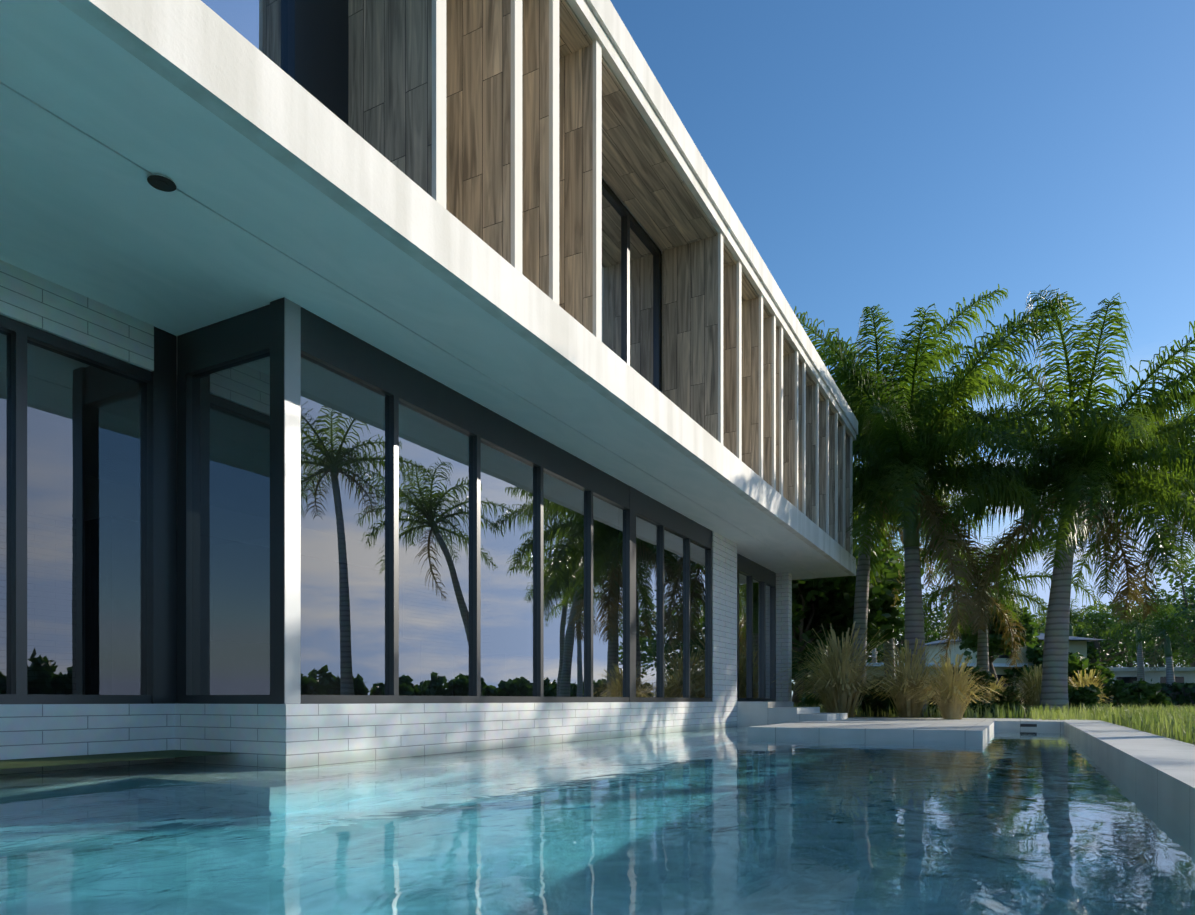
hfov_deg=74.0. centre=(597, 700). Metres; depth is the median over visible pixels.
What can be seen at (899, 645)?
tree
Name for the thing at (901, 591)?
tree
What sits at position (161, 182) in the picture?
soffit downlight
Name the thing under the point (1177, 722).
tall grass bed
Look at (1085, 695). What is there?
shrub
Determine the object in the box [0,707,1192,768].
ground
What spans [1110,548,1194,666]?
tree
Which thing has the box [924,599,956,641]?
tree
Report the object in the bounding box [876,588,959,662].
tree
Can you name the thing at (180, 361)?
ground floor frames
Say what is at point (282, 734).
brick house walls
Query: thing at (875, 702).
shrub
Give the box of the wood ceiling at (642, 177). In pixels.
[559,0,849,436]
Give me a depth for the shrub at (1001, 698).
22.24 m
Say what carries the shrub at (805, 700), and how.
on the ground
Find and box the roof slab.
[567,0,857,439]
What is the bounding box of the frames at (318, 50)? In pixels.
[288,0,660,391]
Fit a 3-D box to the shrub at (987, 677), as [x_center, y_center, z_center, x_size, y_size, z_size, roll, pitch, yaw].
[9.228,-0.146,20.170,1.996,1.606,1.791,0,0,28]
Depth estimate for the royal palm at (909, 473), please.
18.49 m
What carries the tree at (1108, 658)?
on the ground
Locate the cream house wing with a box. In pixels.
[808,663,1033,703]
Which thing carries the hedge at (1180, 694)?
on the ground
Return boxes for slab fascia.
[57,0,855,579]
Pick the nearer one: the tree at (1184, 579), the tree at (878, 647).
the tree at (1184, 579)
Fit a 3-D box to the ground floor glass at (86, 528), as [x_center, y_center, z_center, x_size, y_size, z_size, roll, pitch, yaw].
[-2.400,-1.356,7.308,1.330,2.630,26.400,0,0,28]
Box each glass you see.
[0,330,771,697]
[201,0,655,387]
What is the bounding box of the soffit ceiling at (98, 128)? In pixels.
[0,0,848,578]
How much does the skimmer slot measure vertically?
0.050 m
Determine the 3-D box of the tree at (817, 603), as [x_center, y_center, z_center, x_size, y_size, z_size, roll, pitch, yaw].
[6.158,-2.174,24.382,4.659,5.232,4.706,0,0,-16]
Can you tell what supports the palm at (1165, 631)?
on the ground
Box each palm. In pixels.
[794,293,1163,716]
[809,284,1036,709]
[853,459,986,683]
[859,285,1194,713]
[872,605,902,662]
[873,532,1107,672]
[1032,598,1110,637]
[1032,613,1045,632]
[1053,402,1194,619]
[1083,599,1189,680]
[1101,606,1194,686]
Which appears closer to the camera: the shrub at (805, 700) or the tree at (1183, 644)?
the shrub at (805, 700)
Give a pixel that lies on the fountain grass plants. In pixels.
(838, 689)
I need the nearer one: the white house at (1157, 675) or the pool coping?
the pool coping
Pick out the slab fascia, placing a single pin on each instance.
(209, 60)
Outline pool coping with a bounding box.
[737,702,1194,824]
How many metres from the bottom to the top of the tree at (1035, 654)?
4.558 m
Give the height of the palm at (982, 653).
6.417 m
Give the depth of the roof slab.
9.64 m
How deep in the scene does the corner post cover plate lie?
5.97 m
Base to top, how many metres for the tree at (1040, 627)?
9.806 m
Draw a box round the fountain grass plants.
[773,621,1112,718]
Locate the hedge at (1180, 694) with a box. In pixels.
[1100,682,1194,706]
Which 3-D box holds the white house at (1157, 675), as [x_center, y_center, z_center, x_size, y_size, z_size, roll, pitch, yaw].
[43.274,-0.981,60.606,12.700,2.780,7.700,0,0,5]
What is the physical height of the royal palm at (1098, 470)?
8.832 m
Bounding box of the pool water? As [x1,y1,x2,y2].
[0,727,1194,914]
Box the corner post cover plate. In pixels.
[284,298,300,703]
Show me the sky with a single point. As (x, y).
(899, 156)
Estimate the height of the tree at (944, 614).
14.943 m
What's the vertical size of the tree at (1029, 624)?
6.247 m
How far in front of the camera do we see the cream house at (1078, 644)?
53.17 m
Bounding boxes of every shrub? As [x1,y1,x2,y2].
[797,672,822,706]
[855,676,897,716]
[927,665,996,716]
[991,685,1027,711]
[1068,684,1100,712]
[1102,678,1170,708]
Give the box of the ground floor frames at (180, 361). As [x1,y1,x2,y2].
[0,297,775,703]
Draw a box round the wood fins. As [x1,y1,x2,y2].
[348,0,849,551]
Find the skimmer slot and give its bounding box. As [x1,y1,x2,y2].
[1020,724,1036,726]
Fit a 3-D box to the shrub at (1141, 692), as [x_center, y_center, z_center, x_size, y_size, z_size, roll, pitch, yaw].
[14.436,0.108,21.214,1.604,1.397,1.493,0,0,28]
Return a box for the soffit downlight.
[147,173,175,191]
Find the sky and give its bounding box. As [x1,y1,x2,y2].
[610,0,1194,694]
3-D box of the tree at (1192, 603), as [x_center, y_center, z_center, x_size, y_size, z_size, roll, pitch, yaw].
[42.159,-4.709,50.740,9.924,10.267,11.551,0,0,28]
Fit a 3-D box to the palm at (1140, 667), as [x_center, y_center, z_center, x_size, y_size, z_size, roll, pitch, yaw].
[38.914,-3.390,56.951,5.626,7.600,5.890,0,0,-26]
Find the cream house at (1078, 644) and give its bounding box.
[925,633,1103,700]
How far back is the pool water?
3.03 m
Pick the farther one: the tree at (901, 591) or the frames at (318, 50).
the tree at (901, 591)
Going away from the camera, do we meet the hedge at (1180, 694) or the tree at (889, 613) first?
the tree at (889, 613)
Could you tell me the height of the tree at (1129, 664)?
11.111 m
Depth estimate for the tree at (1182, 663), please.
84.44 m
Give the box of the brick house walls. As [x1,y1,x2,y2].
[0,260,791,774]
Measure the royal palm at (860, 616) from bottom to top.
10.583 m
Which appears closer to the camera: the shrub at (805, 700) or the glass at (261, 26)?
the glass at (261, 26)
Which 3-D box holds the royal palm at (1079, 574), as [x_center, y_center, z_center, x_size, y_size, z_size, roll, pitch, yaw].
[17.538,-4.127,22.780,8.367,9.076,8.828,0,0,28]
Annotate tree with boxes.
[792,561,884,705]
[799,542,904,706]
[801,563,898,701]
[851,545,924,655]
[866,601,946,662]
[866,609,904,661]
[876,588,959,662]
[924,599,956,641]
[926,583,1019,638]
[947,593,1039,688]
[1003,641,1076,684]
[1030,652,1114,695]
[1037,609,1148,657]
[1044,601,1154,666]
[1074,588,1194,666]
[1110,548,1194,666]
[1119,589,1194,666]
[1163,581,1194,653]
[1164,594,1192,666]
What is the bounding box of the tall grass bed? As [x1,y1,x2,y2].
[793,701,1194,744]
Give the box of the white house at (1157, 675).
[1107,667,1194,683]

